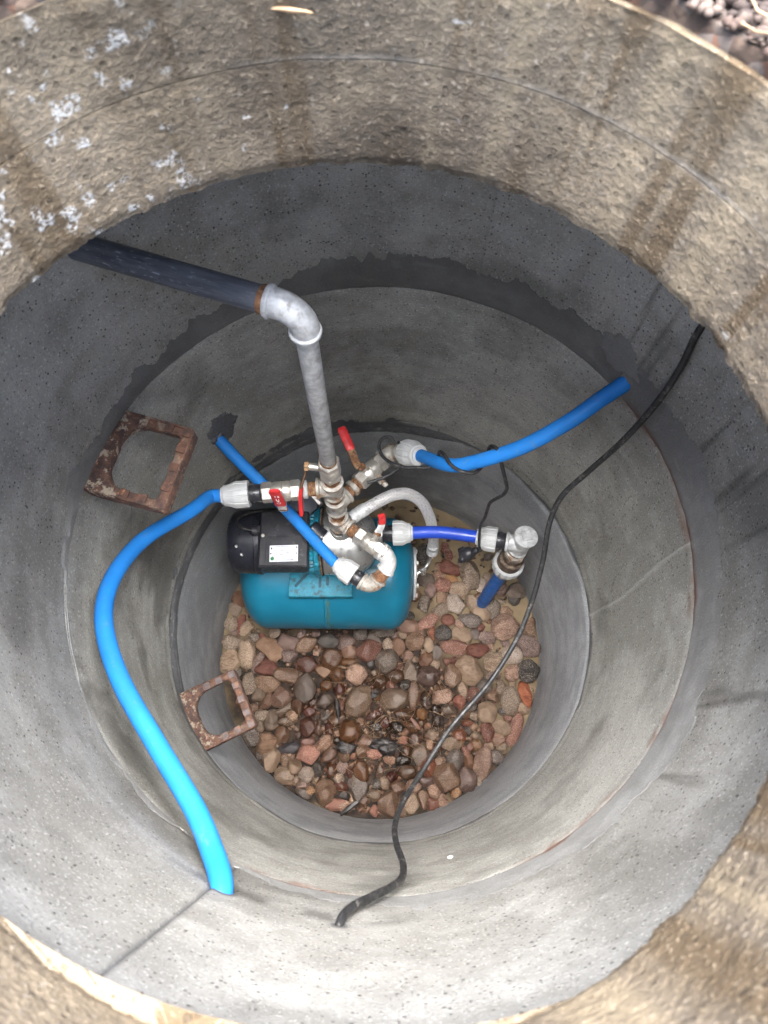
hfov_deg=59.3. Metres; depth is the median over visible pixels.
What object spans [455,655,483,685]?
cobble
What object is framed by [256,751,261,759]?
cobble
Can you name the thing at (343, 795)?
cobble
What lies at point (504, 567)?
drop pipe
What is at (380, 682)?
cobble
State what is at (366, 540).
ball valve
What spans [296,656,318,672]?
cobble
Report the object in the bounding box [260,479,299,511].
ball valve
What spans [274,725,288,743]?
cobble
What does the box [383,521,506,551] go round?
suction pipe
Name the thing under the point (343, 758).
cobble
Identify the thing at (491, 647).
cobble
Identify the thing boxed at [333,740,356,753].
bark piece
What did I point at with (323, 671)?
cobble
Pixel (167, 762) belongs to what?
blue pipe
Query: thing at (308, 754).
cobble
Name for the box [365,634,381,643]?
cobble
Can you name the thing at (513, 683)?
cobble
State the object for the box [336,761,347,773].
cobble
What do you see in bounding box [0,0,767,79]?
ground
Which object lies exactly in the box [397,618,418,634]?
cobble
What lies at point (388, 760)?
cobble
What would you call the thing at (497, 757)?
cobble
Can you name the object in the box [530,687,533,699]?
cobble
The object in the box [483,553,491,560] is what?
cobble
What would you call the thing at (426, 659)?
cobble
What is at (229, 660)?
cobble
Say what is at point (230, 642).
cobble
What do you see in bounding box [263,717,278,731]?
cobble
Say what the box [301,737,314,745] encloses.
cobble
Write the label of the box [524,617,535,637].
cobble
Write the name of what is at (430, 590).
cobble
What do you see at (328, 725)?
cobble
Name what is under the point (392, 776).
cobble
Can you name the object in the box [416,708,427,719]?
cobble
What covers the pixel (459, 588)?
cobble
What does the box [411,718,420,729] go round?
dead leaf
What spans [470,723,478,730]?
cobble
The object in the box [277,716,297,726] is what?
cobble
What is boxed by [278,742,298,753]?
cobble
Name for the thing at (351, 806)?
bark piece
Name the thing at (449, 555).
cobble
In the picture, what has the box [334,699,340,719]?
bark piece
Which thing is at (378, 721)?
pine needles
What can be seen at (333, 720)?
cobble
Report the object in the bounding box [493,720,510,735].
cobble
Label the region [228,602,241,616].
cobble
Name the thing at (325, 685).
cobble
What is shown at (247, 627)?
cobble
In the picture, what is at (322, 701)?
cobble
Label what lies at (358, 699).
cobble
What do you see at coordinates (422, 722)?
cobble
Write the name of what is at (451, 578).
cobble
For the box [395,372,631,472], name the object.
blue pipe
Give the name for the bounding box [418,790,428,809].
cobble
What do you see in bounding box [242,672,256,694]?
cobble
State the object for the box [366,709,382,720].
cobble
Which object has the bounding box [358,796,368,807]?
cobble
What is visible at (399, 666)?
cobble
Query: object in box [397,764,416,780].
cobble
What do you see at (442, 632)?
cobble
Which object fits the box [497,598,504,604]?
cobble
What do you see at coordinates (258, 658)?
cobble
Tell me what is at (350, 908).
power cable
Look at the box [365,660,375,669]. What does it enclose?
cobble
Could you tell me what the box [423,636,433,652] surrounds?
cobble
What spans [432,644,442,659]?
cobble
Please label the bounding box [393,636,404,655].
cobble
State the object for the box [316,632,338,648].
cobble
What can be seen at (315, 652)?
cobble
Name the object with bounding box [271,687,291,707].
cobble
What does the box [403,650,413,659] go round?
cobble
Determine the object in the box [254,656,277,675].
cobble
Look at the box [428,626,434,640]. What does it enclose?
cobble
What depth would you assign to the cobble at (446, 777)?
1.94 m
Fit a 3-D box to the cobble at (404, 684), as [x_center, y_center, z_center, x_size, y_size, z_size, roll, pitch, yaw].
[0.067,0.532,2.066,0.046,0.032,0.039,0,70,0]
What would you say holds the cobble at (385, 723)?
on the sand floor
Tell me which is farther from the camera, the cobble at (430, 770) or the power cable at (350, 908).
the cobble at (430, 770)
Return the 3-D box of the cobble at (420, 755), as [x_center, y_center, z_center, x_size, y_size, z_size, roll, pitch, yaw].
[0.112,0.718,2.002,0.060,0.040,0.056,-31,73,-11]
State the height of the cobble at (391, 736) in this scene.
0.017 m
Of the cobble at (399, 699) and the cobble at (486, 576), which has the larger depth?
the cobble at (486, 576)
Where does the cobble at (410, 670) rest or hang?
on the sand floor
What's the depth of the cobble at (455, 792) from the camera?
1.96 m
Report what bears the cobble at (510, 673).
on the sand floor
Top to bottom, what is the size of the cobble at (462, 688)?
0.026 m
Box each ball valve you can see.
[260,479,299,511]
[298,456,340,516]
[338,426,388,488]
[352,513,390,561]
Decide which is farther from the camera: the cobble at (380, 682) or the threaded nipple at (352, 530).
the cobble at (380, 682)
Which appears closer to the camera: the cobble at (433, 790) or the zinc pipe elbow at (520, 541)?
the zinc pipe elbow at (520, 541)
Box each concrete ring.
[0,162,767,1023]
[64,287,694,896]
[177,432,589,842]
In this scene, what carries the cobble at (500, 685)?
on the sand floor
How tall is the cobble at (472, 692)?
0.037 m
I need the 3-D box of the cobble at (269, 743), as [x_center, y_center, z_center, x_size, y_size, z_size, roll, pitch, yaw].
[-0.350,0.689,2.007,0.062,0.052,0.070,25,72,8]
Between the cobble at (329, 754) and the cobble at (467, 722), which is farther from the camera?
the cobble at (467, 722)
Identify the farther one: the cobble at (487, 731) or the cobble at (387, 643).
the cobble at (387, 643)
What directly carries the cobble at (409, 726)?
on the sand floor
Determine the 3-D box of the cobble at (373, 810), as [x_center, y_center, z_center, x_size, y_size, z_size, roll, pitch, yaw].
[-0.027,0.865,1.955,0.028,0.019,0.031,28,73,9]
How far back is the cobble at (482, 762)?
1.98 m
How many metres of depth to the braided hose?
1.66 m
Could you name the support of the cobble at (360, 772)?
on the sand floor
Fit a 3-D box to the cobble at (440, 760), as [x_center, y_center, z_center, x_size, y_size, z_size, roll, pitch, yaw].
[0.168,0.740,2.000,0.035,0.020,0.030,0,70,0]
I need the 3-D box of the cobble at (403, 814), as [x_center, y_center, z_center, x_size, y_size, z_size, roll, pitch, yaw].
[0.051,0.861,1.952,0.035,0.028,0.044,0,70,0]
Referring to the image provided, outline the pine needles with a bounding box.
[254,617,509,793]
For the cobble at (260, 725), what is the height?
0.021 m
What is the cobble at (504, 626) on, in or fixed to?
on the sand floor
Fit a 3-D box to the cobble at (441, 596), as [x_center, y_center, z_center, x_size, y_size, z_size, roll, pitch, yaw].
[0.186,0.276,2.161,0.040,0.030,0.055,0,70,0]
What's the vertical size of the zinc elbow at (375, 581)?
0.066 m
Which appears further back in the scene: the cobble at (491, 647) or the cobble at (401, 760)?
the cobble at (491, 647)
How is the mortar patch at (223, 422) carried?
attached to the concrete ring at (480, 377)
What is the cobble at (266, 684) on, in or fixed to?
on the sand floor
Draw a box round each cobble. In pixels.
[220,650,239,672]
[221,634,240,649]
[224,617,237,630]
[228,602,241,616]
[229,629,237,634]
[231,591,244,607]
[237,614,245,633]
[238,639,255,669]
[239,620,254,635]
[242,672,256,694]
[242,728,258,746]
[248,632,258,641]
[250,704,257,712]
[251,652,264,673]
[251,688,265,701]
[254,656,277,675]
[255,637,282,661]
[255,675,279,692]
[255,710,267,720]
[255,731,276,754]
[256,720,263,732]
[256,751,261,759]
[259,692,272,708]
[262,748,280,772]
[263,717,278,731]
[267,709,278,724]
[269,628,280,637]
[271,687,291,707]
[273,667,299,683]
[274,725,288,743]
[274,767,293,784]
[275,702,290,715]
[277,633,297,649]
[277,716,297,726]
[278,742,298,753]
[280,753,290,766]
[281,650,297,662]
[286,709,297,720]
[287,759,301,774]
[290,699,305,714]
[292,775,299,785]
[293,672,316,702]
[293,726,299,731]
[295,636,316,652]
[295,732,301,738]
[295,781,309,788]
[295,788,311,798]
[296,629,305,638]
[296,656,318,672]
[296,745,319,764]
[298,766,313,782]
[300,717,315,737]
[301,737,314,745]
[303,706,317,717]
[306,786,314,794]
[308,698,315,706]
[312,630,319,637]
[312,761,322,777]
[312,777,318,783]
[313,649,318,655]
[315,664,330,677]
[315,691,334,708]
[315,723,322,735]
[315,734,332,751]
[315,778,335,805]
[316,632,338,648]
[319,709,330,722]
[320,678,332,690]
[321,648,341,669]
[321,744,336,762]
[324,722,333,735]
[325,798,344,810]
[326,762,336,777]
[329,667,344,682]
[329,711,345,726]
[333,683,346,694]
[333,736,340,744]
[334,773,344,782]
[334,781,348,791]
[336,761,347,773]
[338,633,355,649]
[338,751,350,762]
[339,700,344,710]
[339,719,361,743]
[339,791,349,799]
[339,800,354,811]
[341,645,356,657]
[341,658,356,665]
[345,663,367,685]
[345,685,371,718]
[345,768,352,778]
[348,775,367,800]
[352,760,368,781]
[353,629,367,640]
[355,747,366,758]
[356,639,381,661]
[357,733,373,750]
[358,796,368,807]
[359,719,364,726]
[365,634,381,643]
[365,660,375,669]
[365,675,373,682]
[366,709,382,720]
[366,749,382,759]
[367,789,380,801]
[369,722,381,731]
[369,805,377,816]
[370,670,378,675]
[371,629,395,637]
[371,779,379,788]
[372,689,380,700]
[373,673,386,688]
[374,649,398,672]
[375,728,388,738]
[375,761,383,779]
[377,790,398,818]
[380,688,407,709]
[380,717,389,727]
[380,776,389,789]
[382,638,392,649]
[383,755,395,764]
[385,681,395,688]
[386,771,398,782]
[387,669,403,683]
[389,721,403,733]
[389,733,396,740]
[389,780,405,795]
[392,747,401,757]
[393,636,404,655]
[393,707,416,720]
[394,755,410,766]
[395,660,402,669]
[396,631,406,638]
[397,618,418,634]
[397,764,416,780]
[398,679,410,689]
[398,802,406,817]
[399,736,407,743]
[402,721,422,732]
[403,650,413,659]
[403,660,417,681]
[403,745,411,755]
[405,632,423,650]
[405,793,419,813]
[406,779,421,793]
[407,611,414,618]
[407,680,419,710]
[408,732,423,747]
[411,656,418,662]
[412,589,420,601]
[412,742,429,767]
[416,543,428,565]
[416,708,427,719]
[417,573,434,586]
[417,595,429,612]
[417,666,440,686]
[417,718,426,726]
[418,613,439,629]
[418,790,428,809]
[419,652,432,666]
[419,775,434,786]
[420,689,431,709]
[420,754,435,776]
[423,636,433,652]
[424,582,436,597]
[425,722,430,729]
[426,740,432,749]
[427,784,440,798]
[427,796,438,810]
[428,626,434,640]
[428,729,438,739]
[430,659,439,669]
[430,704,441,715]
[431,602,447,618]
[431,714,443,726]
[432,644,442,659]
[432,683,440,690]
[432,763,460,792]
[433,571,444,578]
[434,577,450,592]
[434,624,451,640]
[434,689,452,703]
[435,562,440,570]
[435,756,445,764]
[436,591,446,603]
[438,793,448,806]
[440,542,448,552]
[440,559,459,576]
[440,639,466,654]
[441,614,455,625]
[441,704,455,717]
[442,736,462,750]
[443,657,449,665]
[444,664,461,687]
[446,550,452,560]
[446,574,457,582]
[446,593,464,613]
[446,718,455,731]
[446,749,463,770]
[449,581,470,597]
[449,656,456,664]
[450,787,461,797]
[451,626,471,644]
[452,728,466,741]
[453,694,465,709]
[454,619,464,627]
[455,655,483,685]
[457,561,479,590]
[457,681,467,698]
[458,613,481,627]
[458,707,470,718]
[459,767,476,792]
[461,719,472,725]
[461,745,470,755]
[463,753,472,768]
[464,594,477,609]
[464,726,471,734]
[465,702,476,710]
[466,643,489,657]
[466,687,482,702]
[470,712,477,719]
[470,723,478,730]
[471,607,489,621]
[471,628,479,639]
[471,731,478,738]
[471,738,482,750]
[473,745,491,779]
[475,577,487,592]
[475,679,491,692]
[476,775,482,785]
[477,623,484,631]
[477,701,496,722]
[478,631,495,643]
[480,723,493,742]
[482,573,490,581]
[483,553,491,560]
[483,652,502,671]
[484,742,493,749]
[485,688,498,701]
[486,599,500,619]
[486,671,500,680]
[488,644,493,650]
[491,613,518,640]
[491,733,505,746]
[491,749,503,764]
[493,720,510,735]
[495,679,505,693]
[496,584,508,595]
[496,742,507,753]
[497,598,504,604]
[497,708,505,715]
[500,606,512,614]
[500,640,509,646]
[501,645,522,663]
[501,686,520,715]
[503,664,518,681]
[503,715,511,721]
[505,712,523,746]
[506,583,525,598]
[508,597,520,605]
[509,681,515,686]
[516,633,540,657]
[518,659,539,683]
[518,681,531,707]
[518,701,529,714]
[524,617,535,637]
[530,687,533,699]
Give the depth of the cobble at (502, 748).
2.01 m
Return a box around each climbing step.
[84,410,197,514]
[179,669,257,750]
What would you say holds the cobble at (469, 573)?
on the sand floor
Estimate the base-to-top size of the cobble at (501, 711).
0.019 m
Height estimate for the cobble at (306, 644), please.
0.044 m
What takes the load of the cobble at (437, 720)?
on the sand floor
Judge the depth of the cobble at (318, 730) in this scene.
2.02 m
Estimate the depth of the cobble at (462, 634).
2.11 m
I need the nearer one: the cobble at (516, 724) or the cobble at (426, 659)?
the cobble at (516, 724)
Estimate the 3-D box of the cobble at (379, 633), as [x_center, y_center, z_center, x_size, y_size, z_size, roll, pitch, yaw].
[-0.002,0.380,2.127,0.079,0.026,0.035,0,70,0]
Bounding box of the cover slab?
[0,58,767,1023]
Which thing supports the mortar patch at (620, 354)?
attached to the concrete ring at (102, 872)
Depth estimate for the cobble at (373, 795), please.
1.95 m
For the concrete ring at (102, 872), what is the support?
on the concrete ring at (480, 377)
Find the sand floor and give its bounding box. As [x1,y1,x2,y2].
[222,499,538,818]
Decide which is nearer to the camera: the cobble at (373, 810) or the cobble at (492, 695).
the cobble at (373, 810)
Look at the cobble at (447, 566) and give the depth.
2.18 m
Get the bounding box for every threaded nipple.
[300,480,315,498]
[344,478,362,496]
[347,524,359,537]
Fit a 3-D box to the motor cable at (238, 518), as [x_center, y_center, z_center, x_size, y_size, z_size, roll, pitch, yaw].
[-0.292,0.005,1.746,0.176,0.123,0.066,-39,75,-13]
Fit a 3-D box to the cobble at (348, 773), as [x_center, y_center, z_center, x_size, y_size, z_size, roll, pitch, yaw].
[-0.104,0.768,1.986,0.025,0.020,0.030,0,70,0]
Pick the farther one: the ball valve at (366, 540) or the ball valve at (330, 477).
the ball valve at (366, 540)
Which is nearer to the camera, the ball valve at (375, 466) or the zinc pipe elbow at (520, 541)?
the ball valve at (375, 466)
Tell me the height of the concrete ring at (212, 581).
0.587 m
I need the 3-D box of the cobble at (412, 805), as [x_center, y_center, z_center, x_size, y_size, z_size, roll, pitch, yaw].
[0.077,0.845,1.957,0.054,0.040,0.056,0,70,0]
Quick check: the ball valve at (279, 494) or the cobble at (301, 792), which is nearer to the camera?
the ball valve at (279, 494)
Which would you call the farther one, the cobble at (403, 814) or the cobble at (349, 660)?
the cobble at (349, 660)
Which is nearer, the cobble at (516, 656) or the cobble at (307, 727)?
the cobble at (307, 727)
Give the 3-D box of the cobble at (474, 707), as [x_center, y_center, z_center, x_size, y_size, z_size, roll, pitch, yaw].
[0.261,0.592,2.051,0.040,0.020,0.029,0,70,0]
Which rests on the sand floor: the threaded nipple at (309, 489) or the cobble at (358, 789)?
the cobble at (358, 789)
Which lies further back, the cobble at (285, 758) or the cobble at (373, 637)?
the cobble at (373, 637)
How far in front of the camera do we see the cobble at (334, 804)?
1.95 m
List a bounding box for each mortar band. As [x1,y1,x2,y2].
[60,251,723,909]
[169,418,469,717]
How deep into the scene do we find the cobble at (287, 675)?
2.06 m
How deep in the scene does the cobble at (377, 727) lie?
2.02 m
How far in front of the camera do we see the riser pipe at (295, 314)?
0.97 m
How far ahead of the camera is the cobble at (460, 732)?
2.01 m
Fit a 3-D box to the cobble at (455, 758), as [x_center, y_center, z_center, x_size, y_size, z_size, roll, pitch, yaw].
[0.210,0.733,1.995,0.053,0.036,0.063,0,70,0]
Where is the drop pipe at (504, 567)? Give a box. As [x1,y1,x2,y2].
[477,549,524,607]
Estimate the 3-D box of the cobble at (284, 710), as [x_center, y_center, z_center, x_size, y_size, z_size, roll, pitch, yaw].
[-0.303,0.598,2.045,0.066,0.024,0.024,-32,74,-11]
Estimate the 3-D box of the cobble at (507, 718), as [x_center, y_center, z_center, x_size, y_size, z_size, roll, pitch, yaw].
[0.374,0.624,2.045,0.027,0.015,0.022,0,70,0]
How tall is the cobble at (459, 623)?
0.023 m
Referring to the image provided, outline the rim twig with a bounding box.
[271,6,312,13]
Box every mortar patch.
[207,411,237,439]
[600,331,638,382]
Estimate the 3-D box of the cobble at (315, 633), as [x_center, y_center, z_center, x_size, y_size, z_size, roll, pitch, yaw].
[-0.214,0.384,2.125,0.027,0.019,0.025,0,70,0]
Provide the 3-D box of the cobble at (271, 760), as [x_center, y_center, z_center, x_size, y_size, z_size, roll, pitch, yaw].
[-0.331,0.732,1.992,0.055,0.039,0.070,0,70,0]
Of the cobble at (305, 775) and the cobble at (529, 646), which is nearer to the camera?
the cobble at (305, 775)
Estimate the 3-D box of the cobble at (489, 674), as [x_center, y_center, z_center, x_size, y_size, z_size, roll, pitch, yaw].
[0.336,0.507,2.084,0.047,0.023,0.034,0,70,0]
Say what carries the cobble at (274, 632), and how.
on the sand floor
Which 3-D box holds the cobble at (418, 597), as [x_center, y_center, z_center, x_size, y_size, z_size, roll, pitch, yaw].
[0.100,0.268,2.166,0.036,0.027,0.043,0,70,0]
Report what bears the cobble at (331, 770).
on the sand floor
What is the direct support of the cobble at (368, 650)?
on the sand floor
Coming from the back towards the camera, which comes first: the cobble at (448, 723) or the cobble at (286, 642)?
the cobble at (286, 642)
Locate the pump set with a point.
(289, 579)
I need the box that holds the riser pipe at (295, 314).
[254,283,355,536]
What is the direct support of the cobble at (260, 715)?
on the sand floor
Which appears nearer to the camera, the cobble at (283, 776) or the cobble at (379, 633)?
the cobble at (283, 776)
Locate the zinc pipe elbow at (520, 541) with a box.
[504,526,537,561]
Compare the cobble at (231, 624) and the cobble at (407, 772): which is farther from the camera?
the cobble at (231, 624)
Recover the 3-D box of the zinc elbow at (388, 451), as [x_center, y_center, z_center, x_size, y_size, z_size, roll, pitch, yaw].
[0.020,-0.132,1.538,0.082,0.067,0.054,0,70,0]
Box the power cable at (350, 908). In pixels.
[335,324,704,926]
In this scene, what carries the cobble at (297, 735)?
on the sand floor
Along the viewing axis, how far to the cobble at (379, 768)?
1.98 m
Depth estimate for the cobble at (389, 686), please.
2.06 m
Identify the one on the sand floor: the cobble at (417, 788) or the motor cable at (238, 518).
the cobble at (417, 788)
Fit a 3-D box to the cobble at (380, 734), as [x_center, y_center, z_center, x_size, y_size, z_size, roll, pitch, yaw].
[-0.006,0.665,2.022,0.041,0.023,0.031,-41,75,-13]
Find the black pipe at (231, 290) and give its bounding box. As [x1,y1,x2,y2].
[68,237,260,311]
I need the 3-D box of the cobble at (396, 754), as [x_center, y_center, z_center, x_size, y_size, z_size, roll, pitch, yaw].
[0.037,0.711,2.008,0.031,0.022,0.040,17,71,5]
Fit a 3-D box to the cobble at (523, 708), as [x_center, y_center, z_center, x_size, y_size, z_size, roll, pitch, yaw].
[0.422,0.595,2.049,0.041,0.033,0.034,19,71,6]
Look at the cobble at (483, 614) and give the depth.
2.13 m
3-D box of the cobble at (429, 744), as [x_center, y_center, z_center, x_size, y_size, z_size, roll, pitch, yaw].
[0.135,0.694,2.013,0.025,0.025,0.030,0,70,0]
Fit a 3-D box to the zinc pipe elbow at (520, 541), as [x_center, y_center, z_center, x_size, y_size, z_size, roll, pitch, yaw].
[0.342,0.081,1.716,0.077,0.122,0.065,0,70,0]
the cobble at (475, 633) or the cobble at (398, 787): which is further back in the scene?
the cobble at (475, 633)
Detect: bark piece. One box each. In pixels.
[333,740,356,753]
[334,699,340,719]
[340,798,362,815]
[368,738,403,755]
[371,689,379,700]
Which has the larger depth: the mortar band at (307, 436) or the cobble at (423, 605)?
the cobble at (423, 605)
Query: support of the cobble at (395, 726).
on the sand floor
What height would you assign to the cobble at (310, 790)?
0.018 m
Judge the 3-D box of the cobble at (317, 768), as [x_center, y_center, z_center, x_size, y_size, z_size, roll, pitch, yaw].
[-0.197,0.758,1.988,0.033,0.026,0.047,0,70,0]
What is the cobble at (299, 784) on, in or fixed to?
on the sand floor
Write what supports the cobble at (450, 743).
on the sand floor
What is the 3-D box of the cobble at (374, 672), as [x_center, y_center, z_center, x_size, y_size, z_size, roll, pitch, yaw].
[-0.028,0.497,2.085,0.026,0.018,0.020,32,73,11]
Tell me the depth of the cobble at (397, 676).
2.07 m
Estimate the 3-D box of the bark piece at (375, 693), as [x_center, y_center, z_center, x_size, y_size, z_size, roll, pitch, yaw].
[-0.032,0.551,2.033,0.043,0.013,0.026,-27,73,-10]
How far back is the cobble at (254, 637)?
2.11 m
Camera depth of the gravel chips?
2.05 m
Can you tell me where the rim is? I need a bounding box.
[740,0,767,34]
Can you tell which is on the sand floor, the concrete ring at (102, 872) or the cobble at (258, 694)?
the cobble at (258, 694)
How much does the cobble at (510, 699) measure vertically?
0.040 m
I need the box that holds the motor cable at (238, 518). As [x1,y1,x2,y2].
[235,508,277,531]
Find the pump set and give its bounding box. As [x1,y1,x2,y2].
[227,496,418,629]
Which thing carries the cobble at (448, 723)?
on the sand floor
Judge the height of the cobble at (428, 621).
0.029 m
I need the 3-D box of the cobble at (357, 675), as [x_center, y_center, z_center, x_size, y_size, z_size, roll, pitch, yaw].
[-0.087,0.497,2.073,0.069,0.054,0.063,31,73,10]
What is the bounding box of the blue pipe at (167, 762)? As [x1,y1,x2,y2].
[94,480,261,893]
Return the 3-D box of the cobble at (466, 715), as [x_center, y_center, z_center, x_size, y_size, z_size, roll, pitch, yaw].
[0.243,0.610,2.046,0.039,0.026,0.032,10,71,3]
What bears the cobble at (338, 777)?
on the sand floor
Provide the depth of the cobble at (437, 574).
2.18 m
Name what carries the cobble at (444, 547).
on the sand floor
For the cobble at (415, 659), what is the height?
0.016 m
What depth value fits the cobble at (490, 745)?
2.01 m
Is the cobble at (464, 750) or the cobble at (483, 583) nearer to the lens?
the cobble at (464, 750)
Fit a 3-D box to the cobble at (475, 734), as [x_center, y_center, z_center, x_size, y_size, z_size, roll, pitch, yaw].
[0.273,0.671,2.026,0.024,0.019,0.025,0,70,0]
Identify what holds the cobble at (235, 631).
on the sand floor
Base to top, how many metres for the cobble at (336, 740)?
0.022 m
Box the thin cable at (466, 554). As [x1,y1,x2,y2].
[366,435,508,562]
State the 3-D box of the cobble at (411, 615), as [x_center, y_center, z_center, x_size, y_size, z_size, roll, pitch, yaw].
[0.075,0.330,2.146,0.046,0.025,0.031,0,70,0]
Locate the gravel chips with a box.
[231,504,519,814]
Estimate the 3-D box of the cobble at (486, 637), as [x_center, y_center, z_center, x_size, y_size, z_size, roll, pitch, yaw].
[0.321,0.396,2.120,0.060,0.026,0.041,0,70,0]
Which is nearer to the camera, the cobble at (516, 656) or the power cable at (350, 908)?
the power cable at (350, 908)
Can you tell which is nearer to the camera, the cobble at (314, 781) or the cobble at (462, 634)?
the cobble at (314, 781)
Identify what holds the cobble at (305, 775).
on the sand floor
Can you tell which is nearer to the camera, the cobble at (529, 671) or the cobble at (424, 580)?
the cobble at (529, 671)
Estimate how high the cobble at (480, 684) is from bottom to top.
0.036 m
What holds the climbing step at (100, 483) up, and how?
attached to the concrete ring at (480, 377)
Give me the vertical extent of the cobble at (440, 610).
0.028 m
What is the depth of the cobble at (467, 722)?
2.03 m
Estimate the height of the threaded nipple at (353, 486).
0.040 m
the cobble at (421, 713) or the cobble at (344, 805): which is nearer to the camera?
the cobble at (344, 805)
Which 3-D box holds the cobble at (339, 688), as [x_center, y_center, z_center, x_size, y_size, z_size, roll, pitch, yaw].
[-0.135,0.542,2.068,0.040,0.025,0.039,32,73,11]
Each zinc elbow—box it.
[356,569,387,591]
[375,441,400,466]
[376,544,396,576]
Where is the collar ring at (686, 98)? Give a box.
[0,0,767,1023]
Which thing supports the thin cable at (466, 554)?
attached to the blue pipe at (409, 452)
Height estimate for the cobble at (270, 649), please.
0.048 m
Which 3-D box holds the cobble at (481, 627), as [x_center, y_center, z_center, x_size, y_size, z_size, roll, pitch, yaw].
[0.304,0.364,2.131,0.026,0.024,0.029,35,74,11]
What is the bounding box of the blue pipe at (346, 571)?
[211,432,364,586]
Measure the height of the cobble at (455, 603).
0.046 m
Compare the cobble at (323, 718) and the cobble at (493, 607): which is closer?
the cobble at (323, 718)
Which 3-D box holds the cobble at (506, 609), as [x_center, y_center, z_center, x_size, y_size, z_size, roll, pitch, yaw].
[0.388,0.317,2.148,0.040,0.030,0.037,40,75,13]
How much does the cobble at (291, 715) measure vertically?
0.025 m
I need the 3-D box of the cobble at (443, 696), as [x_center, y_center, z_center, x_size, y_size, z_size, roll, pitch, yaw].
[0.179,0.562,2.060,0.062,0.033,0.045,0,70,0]
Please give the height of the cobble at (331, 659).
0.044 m
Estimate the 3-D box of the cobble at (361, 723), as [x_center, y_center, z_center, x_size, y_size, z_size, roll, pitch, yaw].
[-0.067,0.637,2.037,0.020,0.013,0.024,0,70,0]
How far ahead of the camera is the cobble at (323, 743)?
2.00 m
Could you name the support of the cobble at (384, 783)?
on the sand floor
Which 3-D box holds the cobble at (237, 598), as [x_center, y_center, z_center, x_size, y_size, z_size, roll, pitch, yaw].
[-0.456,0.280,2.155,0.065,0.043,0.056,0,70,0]
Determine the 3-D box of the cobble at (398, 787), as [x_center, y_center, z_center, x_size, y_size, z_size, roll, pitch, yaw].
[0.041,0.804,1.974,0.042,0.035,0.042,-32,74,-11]
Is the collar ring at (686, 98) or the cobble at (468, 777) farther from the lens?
the cobble at (468, 777)
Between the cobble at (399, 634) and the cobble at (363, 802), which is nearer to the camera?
the cobble at (363, 802)
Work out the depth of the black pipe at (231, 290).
0.85 m
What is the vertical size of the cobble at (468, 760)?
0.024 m
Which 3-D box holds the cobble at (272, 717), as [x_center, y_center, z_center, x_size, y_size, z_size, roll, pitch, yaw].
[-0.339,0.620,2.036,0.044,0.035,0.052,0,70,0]
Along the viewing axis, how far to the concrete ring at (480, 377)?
1.32 m
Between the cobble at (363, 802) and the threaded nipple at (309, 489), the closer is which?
the threaded nipple at (309, 489)
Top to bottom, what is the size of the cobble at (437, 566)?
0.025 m
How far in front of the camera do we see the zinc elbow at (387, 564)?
1.58 m
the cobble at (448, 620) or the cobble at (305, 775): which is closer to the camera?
the cobble at (305, 775)
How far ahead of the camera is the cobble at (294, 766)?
1.98 m
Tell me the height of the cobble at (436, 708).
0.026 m
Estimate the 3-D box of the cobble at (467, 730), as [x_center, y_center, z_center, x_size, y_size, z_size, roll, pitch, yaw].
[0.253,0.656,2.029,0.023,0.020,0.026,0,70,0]
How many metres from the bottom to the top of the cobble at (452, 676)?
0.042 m
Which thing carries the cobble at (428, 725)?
on the sand floor
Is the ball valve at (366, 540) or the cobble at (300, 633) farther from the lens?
the cobble at (300, 633)
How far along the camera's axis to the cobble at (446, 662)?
2.09 m
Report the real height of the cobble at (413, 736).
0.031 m
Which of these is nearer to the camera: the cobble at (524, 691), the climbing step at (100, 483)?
the climbing step at (100, 483)
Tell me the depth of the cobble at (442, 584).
2.16 m
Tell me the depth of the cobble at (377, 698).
2.06 m
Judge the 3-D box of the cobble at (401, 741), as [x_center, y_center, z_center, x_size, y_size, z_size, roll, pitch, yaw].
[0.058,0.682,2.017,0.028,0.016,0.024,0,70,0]
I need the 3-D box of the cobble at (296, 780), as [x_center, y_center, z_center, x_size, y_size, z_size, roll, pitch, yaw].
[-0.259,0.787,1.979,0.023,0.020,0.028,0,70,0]
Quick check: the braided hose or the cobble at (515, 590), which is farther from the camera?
the cobble at (515, 590)
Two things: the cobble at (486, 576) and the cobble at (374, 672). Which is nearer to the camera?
the cobble at (374, 672)
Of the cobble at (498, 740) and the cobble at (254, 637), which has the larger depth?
the cobble at (254, 637)
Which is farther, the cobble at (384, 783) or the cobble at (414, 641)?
the cobble at (414, 641)
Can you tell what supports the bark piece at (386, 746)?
on the cobble at (366, 739)
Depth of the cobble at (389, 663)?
2.07 m
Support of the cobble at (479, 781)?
on the sand floor
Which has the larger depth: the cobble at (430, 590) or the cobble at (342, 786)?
the cobble at (430, 590)
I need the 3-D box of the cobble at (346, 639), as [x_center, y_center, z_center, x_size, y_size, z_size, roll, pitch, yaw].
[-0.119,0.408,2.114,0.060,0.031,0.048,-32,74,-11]
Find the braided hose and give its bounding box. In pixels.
[348,487,438,577]
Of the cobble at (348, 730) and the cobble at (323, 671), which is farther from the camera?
the cobble at (323, 671)
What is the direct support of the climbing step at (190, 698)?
attached to the concrete ring at (212, 581)
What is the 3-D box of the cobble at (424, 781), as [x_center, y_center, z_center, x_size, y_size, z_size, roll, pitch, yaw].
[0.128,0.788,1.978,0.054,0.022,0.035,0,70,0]
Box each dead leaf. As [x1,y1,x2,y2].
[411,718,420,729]
[466,742,472,751]
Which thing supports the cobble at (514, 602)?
on the sand floor
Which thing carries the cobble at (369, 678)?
on the sand floor
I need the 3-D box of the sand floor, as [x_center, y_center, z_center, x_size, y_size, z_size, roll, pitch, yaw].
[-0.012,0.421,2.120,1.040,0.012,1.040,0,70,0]

